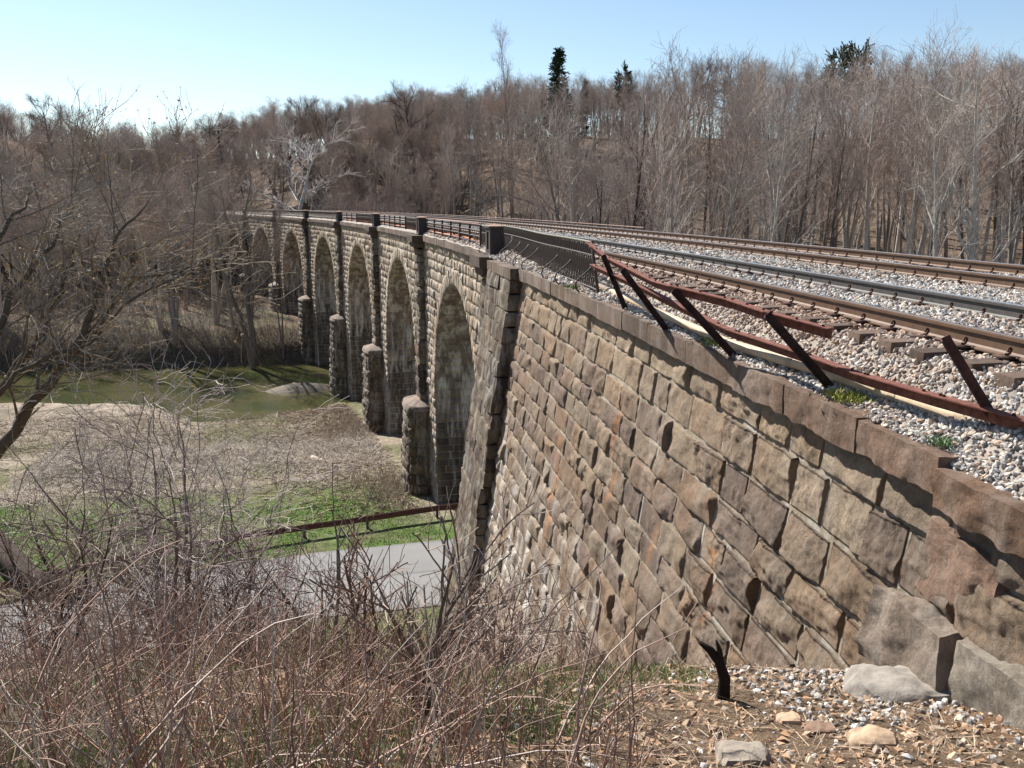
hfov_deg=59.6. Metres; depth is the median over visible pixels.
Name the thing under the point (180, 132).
bare tree
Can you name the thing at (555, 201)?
bare tree
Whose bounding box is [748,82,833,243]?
bare tree
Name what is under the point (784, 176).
bare tree
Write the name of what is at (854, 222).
bare tree
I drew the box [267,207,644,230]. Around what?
pipe railing
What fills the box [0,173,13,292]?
bare tree
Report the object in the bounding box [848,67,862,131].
bare tree
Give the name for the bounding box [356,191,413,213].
bare tree
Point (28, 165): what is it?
bare tree
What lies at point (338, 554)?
shrub
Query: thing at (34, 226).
sapling
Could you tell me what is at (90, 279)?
bare tree
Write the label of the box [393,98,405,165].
bare tree
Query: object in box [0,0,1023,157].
sky
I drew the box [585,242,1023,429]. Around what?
fallen handrail
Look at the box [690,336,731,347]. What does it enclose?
weed tuft
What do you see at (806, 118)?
bare tree
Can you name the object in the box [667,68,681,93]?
bare tree
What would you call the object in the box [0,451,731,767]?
bramble canes
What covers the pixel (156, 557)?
shrub
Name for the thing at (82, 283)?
bare tree
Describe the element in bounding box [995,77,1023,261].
bare tree
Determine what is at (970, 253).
sycamore tree
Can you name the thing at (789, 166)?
bare tree
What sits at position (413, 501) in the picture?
grass
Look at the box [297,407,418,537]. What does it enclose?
dry stalks
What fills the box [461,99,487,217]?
bare tree
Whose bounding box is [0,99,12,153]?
bare tree
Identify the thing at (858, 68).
bare tree
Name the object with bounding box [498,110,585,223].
bare tree
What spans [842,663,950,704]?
rock
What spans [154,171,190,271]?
bare tree
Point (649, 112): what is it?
bare tree
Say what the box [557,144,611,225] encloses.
bare tree
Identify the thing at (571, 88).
bare tree
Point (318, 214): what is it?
iron railing
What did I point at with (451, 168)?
bare tree
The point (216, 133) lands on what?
oak tree
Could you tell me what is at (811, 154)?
bare tree
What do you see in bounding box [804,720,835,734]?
rock
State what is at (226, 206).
bare tree
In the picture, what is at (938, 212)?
bare tree
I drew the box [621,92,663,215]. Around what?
bare tree
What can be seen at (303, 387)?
gravel bar
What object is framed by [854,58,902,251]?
bare tree
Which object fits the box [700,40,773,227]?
bare tree
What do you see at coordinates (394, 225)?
pipe railing
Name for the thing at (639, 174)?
bare tree
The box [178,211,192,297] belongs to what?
bare tree
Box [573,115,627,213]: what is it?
bare tree
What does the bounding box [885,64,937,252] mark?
bare tree
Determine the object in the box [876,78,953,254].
bare tree
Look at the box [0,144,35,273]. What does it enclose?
bare tree
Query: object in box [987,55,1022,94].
bare tree
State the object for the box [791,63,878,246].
bare tree
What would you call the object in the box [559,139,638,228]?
bare tree
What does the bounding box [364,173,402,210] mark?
bare tree
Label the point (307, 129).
bare tree
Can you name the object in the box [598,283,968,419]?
conduit pipe
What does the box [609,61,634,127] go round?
pine tree
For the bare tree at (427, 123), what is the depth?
179.60 m
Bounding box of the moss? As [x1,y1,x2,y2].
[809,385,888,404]
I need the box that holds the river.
[0,363,361,421]
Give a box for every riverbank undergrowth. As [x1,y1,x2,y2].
[0,124,449,366]
[0,307,302,368]
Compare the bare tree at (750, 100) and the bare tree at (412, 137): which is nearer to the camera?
the bare tree at (750, 100)
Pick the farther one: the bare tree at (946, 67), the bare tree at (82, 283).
the bare tree at (946, 67)
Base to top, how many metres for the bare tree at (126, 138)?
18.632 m
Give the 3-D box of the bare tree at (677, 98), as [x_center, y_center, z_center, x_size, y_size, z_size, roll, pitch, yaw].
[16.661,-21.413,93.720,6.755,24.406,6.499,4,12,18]
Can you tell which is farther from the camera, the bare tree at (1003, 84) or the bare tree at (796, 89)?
the bare tree at (796, 89)
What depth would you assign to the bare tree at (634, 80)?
190.58 m
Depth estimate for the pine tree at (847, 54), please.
156.50 m
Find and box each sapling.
[6,456,75,575]
[29,197,86,305]
[139,168,173,279]
[341,125,380,207]
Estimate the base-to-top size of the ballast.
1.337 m
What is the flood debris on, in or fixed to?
on the ground at (324, 541)
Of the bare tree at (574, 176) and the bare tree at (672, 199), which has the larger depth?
the bare tree at (574, 176)
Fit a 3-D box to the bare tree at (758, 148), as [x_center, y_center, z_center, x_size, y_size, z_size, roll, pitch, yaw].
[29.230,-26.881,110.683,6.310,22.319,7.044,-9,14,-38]
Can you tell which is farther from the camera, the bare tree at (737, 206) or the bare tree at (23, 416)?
the bare tree at (737, 206)
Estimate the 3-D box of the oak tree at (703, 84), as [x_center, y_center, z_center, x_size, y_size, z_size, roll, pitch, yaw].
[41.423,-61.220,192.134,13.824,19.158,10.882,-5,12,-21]
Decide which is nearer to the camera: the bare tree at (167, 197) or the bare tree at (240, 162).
the bare tree at (167, 197)
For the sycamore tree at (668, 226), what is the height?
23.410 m
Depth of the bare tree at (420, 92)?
225.69 m
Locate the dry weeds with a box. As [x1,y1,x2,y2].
[0,401,366,458]
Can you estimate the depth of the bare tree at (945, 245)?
69.45 m
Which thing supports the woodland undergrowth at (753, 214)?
on the ground at (324, 541)
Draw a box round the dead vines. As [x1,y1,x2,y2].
[0,415,397,537]
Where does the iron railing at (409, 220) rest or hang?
on the stone viaduct
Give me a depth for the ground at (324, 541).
55.70 m
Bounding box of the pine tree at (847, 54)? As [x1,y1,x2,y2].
[819,42,860,117]
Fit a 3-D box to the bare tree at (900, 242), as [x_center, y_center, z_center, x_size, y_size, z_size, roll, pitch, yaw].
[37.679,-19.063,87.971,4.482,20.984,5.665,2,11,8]
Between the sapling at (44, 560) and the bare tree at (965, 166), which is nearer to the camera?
the sapling at (44, 560)
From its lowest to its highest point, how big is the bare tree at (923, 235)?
25.053 m
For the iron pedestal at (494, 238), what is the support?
on the stone viaduct
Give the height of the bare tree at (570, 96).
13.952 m
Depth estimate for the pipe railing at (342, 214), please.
91.12 m
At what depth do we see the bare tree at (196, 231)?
143.18 m
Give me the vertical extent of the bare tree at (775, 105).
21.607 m
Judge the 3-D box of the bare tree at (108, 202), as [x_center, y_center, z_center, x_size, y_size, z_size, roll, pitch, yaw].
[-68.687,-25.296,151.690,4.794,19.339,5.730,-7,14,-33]
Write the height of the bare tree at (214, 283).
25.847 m
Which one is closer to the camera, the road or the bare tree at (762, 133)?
the road
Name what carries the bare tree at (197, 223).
on the ground at (324, 541)
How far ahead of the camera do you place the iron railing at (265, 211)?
145.83 m
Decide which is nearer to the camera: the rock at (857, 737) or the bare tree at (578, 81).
the rock at (857, 737)
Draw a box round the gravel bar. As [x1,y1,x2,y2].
[265,382,329,393]
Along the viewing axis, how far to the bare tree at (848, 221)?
74.75 m
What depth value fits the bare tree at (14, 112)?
209.81 m
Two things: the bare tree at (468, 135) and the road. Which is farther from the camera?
the bare tree at (468, 135)
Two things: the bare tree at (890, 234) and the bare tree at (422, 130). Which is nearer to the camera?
the bare tree at (890, 234)
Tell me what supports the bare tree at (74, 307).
on the ground at (324, 541)
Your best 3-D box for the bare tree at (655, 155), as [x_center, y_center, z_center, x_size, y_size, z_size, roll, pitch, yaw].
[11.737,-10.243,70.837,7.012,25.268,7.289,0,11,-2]
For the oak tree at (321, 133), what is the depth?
177.90 m
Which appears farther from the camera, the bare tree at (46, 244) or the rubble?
the bare tree at (46, 244)
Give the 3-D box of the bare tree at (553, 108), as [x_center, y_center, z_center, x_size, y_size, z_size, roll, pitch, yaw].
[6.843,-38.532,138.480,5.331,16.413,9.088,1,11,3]
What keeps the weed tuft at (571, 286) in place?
on the stone viaduct
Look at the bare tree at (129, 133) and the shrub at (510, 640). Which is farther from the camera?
the bare tree at (129, 133)
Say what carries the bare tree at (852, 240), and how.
on the ground at (324, 541)
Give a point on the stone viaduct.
(754, 516)
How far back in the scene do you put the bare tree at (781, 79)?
105.36 m
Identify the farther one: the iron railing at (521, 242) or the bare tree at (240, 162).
the bare tree at (240, 162)
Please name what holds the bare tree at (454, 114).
on the ground at (324, 541)
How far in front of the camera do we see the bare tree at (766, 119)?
101.26 m
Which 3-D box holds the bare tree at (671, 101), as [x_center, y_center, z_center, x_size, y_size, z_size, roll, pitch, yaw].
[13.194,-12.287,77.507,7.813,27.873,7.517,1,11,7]
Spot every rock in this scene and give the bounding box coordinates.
[714,739,771,766]
[775,711,801,724]
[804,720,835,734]
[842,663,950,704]
[846,724,898,749]
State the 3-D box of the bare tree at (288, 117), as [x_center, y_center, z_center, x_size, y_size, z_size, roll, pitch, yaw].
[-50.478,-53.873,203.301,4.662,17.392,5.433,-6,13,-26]
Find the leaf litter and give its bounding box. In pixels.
[97,657,1015,767]
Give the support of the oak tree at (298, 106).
on the ground at (324, 541)
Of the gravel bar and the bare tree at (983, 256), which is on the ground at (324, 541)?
the bare tree at (983, 256)
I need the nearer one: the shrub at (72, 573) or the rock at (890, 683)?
the rock at (890, 683)
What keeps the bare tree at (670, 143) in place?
on the ground at (324, 541)
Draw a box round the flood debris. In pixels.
[0,402,423,540]
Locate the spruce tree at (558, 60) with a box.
[539,46,574,151]
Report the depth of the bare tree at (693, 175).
76.38 m
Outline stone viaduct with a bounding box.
[210,214,1023,729]
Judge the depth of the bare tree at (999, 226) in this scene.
78.14 m
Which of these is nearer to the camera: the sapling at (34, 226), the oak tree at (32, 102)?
the sapling at (34, 226)
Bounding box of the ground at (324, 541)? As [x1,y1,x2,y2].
[0,133,1023,767]
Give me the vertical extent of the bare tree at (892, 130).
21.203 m
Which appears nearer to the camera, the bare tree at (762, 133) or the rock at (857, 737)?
the rock at (857, 737)
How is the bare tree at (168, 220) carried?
on the ground at (324, 541)
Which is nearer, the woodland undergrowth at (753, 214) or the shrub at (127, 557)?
the shrub at (127, 557)
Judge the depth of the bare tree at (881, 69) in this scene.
139.07 m
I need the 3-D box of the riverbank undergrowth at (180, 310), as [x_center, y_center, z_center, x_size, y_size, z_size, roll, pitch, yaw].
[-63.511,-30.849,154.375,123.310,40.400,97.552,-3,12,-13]
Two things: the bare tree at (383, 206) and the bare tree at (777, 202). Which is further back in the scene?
the bare tree at (383, 206)
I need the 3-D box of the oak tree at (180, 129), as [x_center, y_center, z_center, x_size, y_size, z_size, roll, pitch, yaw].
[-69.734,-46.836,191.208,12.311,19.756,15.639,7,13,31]
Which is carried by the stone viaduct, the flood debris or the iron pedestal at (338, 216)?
the iron pedestal at (338, 216)
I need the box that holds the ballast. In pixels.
[220,211,1023,500]
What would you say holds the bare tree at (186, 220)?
on the ground at (324, 541)
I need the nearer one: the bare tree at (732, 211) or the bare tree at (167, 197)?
the bare tree at (732, 211)
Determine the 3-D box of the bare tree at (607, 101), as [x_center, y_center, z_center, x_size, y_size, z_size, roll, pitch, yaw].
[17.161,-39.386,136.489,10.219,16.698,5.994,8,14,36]
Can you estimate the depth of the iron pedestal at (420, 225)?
53.87 m
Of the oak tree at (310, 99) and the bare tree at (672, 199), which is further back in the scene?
the oak tree at (310, 99)
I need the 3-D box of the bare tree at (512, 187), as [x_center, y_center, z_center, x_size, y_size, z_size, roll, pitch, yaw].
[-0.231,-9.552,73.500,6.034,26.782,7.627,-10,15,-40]
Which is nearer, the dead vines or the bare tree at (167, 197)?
the dead vines
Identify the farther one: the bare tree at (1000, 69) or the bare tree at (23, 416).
the bare tree at (1000, 69)
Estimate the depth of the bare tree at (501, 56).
142.56 m
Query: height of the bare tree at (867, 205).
24.904 m
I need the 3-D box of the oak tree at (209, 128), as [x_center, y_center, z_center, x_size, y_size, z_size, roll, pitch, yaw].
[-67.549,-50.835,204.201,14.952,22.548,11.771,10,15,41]
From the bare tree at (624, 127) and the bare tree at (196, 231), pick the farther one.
the bare tree at (196, 231)
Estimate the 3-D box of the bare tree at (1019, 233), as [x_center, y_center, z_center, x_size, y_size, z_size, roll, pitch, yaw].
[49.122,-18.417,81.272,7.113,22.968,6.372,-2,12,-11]
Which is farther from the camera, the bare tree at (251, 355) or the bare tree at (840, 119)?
the bare tree at (251, 355)
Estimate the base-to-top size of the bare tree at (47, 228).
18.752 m
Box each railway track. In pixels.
[202,210,1023,389]
[212,209,1023,289]
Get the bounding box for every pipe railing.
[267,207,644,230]
[341,212,356,221]
[379,214,405,228]
[426,218,481,245]
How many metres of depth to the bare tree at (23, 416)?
27.64 m
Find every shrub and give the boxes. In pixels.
[0,325,393,668]
[0,408,290,667]
[0,416,204,667]
[122,492,351,667]
[212,448,400,667]
[300,502,422,670]
[328,474,552,715]
[419,539,593,668]
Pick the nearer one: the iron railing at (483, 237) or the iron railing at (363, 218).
the iron railing at (483, 237)
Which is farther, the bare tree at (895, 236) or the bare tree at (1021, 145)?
the bare tree at (895, 236)
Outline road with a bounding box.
[0,539,452,666]
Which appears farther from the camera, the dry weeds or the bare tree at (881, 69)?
the bare tree at (881, 69)
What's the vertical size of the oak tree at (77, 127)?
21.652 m
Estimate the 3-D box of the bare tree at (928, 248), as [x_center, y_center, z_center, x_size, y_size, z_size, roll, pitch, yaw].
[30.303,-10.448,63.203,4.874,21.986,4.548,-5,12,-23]
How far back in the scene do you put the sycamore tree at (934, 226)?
49.44 m
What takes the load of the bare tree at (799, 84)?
on the ground at (324, 541)
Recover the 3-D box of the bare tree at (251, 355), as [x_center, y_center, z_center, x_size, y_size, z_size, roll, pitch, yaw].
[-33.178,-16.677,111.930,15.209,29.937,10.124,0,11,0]
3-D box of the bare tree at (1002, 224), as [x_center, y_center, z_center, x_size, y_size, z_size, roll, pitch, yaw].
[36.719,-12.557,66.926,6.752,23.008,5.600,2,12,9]
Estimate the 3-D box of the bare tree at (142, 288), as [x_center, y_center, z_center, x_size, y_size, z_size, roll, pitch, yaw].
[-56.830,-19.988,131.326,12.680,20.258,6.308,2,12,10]
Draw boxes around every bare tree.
[0,77,304,458]
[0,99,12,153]
[0,102,18,139]
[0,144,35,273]
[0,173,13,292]
[0,178,18,314]
[6,122,49,201]
[29,192,61,304]
[30,204,63,307]
[35,168,89,310]
[40,172,78,321]
[52,142,101,212]
[65,166,102,327]
[71,223,99,296]
[82,179,162,313]
[84,216,109,310]
[91,180,115,291]
[95,137,195,329]
[115,116,141,199]
[120,124,143,193]
[137,133,155,195]
[141,174,187,314]
[141,184,188,346]
[151,130,177,172]
[152,132,176,175]
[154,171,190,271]
[155,184,182,275]
[162,116,190,199]
[163,171,199,309]
[172,142,277,323]
[174,136,191,192]
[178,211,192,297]
[181,125,299,368]
[184,211,225,299]
[185,158,235,335]
[185,185,206,301]
[209,159,241,304]
[210,131,224,172]
[230,141,248,205]
[245,104,283,163]
[249,191,292,358]
[280,107,296,185]
[287,118,307,201]
[298,116,323,176]
[301,153,323,209]
[310,98,320,128]
[314,143,377,209]
[344,189,397,213]
[346,105,362,172]
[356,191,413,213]
[356,193,417,212]
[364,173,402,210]
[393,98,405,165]
[401,100,420,184]
[403,114,435,197]
[415,84,423,105]
[424,105,432,160]
[433,115,471,216]
[441,94,471,162]
[444,77,487,217]
[460,103,535,219]
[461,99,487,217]
[471,101,558,220]
[481,75,521,216]
[490,20,513,180]
[492,69,619,224]
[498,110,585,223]
[499,88,519,176]
[518,80,530,139]
[523,125,589,222]
[542,131,604,225]
[543,83,569,181]
[545,138,613,224]
[545,157,588,224]
[555,73,577,154]
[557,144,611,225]
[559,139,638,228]
[561,142,626,228]
[567,76,575,108]
[571,78,581,104]
[571,149,612,225]
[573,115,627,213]
[579,79,590,135]
[580,132,649,228]
[586,90,643,223]
[586,160,652,229]
[587,77,616,143]
[594,61,685,229]
[594,68,654,180]
[599,132,781,239]
[609,92,724,235]
[611,113,657,229]
[616,90,704,230]
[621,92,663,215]
[622,72,714,231]
[627,69,642,126]
[630,81,709,231]
[637,26,732,234]
[641,83,656,158]
[643,61,703,194]
[645,87,693,178]
[654,83,727,233]
[664,50,701,175]
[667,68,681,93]
[679,42,734,235]
[682,62,798,237]
[690,55,793,237]
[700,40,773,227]
[706,141,770,239]
[709,100,783,239]
[715,77,759,236]
[725,53,782,238]
[730,62,780,232]
[730,85,821,243]
[734,57,780,239]
[734,83,769,237]
[735,70,786,240]
[744,74,828,241]
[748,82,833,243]
[752,121,831,242]
[756,116,819,242]
[757,120,868,245]
[761,71,785,240]
[762,44,806,209]
[764,52,810,239]
[767,68,822,130]
[776,53,852,243]
[776,70,816,187]
[779,73,813,123]
[788,87,820,242]
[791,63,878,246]
[792,39,890,247]
[796,61,852,244]
[797,73,879,246]
[811,77,832,240]
[812,69,864,247]
[813,49,903,248]
[822,26,917,249]
[830,66,896,250]
[839,109,891,248]
[841,47,878,231]
[846,65,918,248]
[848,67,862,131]
[850,58,874,174]
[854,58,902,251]
[856,68,911,249]
[856,80,902,250]
[861,39,894,209]
[867,46,892,85]
[870,84,932,251]
[871,56,910,251]
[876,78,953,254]
[876,85,936,252]
[879,61,925,249]
[879,84,909,251]
[880,68,935,191]
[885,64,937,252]
[887,51,931,180]
[887,85,921,252]
[890,70,980,253]
[892,55,984,254]
[896,30,1007,254]
[897,49,924,175]
[899,80,959,221]
[903,79,977,255]
[910,36,998,255]
[910,45,992,207]
[922,62,966,254]
[922,77,979,257]
[926,40,1022,260]
[927,57,1010,259]
[932,45,983,245]
[936,59,953,103]
[937,105,992,258]
[956,68,1001,233]
[962,85,1023,260]
[969,83,1023,262]
[971,46,1023,260]
[973,50,1018,112]
[974,58,1023,262]
[978,80,1023,264]
[982,85,1022,176]
[986,86,1023,198]
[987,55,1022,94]
[987,59,1023,165]
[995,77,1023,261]
[1000,79,1023,237]
[1013,215,1022,251]
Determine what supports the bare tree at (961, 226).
on the ground at (324, 541)
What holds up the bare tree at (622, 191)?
on the ground at (324, 541)
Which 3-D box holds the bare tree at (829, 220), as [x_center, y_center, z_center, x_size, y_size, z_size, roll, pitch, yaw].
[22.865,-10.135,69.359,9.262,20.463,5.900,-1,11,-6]
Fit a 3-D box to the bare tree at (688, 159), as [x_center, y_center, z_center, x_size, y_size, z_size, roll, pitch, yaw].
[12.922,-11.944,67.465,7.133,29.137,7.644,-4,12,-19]
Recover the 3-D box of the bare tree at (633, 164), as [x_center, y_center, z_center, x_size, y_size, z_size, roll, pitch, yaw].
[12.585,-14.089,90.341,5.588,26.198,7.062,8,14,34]
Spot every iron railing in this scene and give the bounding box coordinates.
[246,209,271,214]
[277,210,302,216]
[308,211,335,219]
[357,213,371,223]
[406,217,415,229]
[479,225,485,251]
[498,225,599,293]
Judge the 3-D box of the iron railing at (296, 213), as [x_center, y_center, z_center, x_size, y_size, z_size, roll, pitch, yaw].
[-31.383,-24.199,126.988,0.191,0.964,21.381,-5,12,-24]
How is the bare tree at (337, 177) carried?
on the ground at (324, 541)
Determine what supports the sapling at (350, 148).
on the ground at (324, 541)
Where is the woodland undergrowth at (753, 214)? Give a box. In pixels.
[440,129,1020,262]
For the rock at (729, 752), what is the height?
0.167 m
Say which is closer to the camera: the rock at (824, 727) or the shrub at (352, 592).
the rock at (824, 727)
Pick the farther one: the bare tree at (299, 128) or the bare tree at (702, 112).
the bare tree at (299, 128)
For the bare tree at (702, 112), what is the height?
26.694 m
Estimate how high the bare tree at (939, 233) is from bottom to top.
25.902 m
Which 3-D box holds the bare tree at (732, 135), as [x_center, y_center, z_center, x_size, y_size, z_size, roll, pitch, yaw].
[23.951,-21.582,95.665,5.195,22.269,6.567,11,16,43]
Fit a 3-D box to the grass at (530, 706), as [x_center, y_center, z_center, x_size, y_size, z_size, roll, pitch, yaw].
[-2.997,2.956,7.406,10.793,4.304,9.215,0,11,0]
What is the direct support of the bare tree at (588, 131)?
on the ground at (324, 541)
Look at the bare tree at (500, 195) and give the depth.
74.09 m
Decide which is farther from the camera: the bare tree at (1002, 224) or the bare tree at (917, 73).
the bare tree at (917, 73)
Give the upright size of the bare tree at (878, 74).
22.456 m
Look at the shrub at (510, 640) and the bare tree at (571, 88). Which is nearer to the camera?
the shrub at (510, 640)
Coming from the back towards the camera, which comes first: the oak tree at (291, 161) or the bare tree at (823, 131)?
the oak tree at (291, 161)
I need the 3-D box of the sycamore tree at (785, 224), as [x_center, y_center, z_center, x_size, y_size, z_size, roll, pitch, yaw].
[16.321,-8.594,55.980,8.641,22.744,5.968,9,14,37]
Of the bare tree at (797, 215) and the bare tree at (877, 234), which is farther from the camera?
the bare tree at (877, 234)
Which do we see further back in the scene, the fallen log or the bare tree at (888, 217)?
the bare tree at (888, 217)
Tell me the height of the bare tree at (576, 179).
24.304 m
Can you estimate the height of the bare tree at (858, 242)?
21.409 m
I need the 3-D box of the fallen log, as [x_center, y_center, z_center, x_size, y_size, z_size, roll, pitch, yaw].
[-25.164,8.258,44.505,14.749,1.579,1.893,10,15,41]
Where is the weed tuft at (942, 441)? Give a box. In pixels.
[920,432,959,449]
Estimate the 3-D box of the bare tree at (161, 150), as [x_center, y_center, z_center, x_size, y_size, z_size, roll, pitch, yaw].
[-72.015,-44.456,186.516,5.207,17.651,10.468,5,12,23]
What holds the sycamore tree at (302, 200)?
on the ground at (324, 541)
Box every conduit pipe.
[343,219,479,241]
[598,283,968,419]
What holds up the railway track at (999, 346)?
on the ballast
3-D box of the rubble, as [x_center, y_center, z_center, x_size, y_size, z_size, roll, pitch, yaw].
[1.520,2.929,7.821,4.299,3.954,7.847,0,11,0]
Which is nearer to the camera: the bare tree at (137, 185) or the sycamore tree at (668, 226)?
the sycamore tree at (668, 226)
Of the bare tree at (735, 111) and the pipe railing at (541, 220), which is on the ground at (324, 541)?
the bare tree at (735, 111)
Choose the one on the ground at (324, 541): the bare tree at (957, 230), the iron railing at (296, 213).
the bare tree at (957, 230)
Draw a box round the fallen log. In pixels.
[0,531,88,601]
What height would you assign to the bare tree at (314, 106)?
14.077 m
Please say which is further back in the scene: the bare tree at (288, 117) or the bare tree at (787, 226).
the bare tree at (288, 117)
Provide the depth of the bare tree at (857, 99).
105.12 m
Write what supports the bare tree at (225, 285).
on the ground at (324, 541)
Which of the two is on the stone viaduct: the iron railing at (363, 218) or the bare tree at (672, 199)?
the iron railing at (363, 218)
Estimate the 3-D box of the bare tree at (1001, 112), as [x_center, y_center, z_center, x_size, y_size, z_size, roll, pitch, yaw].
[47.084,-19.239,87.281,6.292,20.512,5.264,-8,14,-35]
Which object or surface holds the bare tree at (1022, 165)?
on the ground at (324, 541)
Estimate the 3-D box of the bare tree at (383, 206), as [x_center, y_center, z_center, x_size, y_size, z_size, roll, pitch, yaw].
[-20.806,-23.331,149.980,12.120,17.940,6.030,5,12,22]
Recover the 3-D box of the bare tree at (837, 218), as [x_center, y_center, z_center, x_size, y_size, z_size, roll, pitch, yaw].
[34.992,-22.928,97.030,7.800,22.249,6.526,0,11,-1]
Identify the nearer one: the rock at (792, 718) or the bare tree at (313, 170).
the rock at (792, 718)
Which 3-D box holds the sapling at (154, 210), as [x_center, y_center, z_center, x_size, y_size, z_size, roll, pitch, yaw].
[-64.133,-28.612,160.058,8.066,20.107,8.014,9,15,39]
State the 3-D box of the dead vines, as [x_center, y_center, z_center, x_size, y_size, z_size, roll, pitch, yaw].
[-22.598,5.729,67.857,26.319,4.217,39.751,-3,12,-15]
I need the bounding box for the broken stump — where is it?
[698,639,729,699]
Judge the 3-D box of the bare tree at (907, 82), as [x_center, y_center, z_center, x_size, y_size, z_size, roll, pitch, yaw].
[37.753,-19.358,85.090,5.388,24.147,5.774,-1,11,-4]
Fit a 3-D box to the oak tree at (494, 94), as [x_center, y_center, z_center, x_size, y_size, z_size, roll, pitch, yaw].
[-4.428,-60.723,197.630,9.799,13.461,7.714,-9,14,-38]
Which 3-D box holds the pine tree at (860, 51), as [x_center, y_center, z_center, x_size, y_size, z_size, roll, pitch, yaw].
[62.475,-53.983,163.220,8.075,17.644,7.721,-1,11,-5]
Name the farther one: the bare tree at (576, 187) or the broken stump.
the bare tree at (576, 187)
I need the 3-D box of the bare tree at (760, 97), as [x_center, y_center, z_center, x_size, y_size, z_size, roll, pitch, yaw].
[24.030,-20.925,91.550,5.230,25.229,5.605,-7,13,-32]
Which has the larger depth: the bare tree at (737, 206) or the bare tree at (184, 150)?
the bare tree at (184, 150)
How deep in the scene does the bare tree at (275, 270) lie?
116.40 m
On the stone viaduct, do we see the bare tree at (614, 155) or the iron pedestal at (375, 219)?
the iron pedestal at (375, 219)
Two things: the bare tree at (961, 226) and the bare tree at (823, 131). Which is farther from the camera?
the bare tree at (823, 131)
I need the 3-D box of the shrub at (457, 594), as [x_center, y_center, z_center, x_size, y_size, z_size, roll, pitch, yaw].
[-0.406,1.448,6.026,1.659,1.785,1.541,-7,13,-31]
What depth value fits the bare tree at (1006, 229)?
99.65 m
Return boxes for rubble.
[425,665,1023,767]
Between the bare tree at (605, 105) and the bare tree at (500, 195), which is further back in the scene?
the bare tree at (605, 105)
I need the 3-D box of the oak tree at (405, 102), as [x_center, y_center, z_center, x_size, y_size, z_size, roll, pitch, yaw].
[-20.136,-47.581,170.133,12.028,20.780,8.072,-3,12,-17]
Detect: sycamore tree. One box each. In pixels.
[237,113,374,211]
[520,88,614,226]
[624,80,707,235]
[712,60,845,244]
[899,57,998,258]
[902,41,1023,261]
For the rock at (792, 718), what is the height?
0.084 m
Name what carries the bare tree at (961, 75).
on the ground at (324, 541)
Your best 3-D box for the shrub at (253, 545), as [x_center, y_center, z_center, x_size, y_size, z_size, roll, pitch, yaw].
[-3.991,3.101,13.271,3.332,3.288,2.731,9,14,37]
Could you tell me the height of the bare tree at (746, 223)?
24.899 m
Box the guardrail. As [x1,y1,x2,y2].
[0,503,457,588]
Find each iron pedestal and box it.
[302,210,308,218]
[335,211,341,221]
[371,213,378,226]
[415,216,428,234]
[483,224,503,254]
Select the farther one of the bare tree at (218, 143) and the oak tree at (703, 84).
the bare tree at (218, 143)
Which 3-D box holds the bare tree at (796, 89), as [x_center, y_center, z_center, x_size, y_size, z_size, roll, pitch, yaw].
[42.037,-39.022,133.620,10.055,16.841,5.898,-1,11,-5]
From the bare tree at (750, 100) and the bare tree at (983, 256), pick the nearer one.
the bare tree at (983, 256)
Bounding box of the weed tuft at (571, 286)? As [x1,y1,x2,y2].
[561,284,580,288]
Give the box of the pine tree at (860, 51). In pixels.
[841,37,874,130]
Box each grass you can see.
[0,476,438,580]
[0,657,716,767]
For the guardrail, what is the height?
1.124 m
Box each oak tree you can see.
[21,92,62,159]
[43,101,101,190]
[143,118,221,193]
[191,112,240,205]
[192,112,247,203]
[273,108,321,181]
[278,97,351,209]
[284,96,302,137]
[297,95,319,158]
[373,79,437,189]
[482,78,501,138]
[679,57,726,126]
[687,50,737,136]
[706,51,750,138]
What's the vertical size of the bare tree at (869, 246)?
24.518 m
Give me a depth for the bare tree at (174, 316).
116.72 m
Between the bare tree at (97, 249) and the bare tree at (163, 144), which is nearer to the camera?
the bare tree at (97, 249)
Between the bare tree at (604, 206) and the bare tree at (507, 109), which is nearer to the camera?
the bare tree at (604, 206)
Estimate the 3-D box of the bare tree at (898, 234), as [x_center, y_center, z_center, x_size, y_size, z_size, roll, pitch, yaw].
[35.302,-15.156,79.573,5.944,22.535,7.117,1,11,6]
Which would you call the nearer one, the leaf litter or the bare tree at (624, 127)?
the leaf litter
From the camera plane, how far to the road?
42.95 m

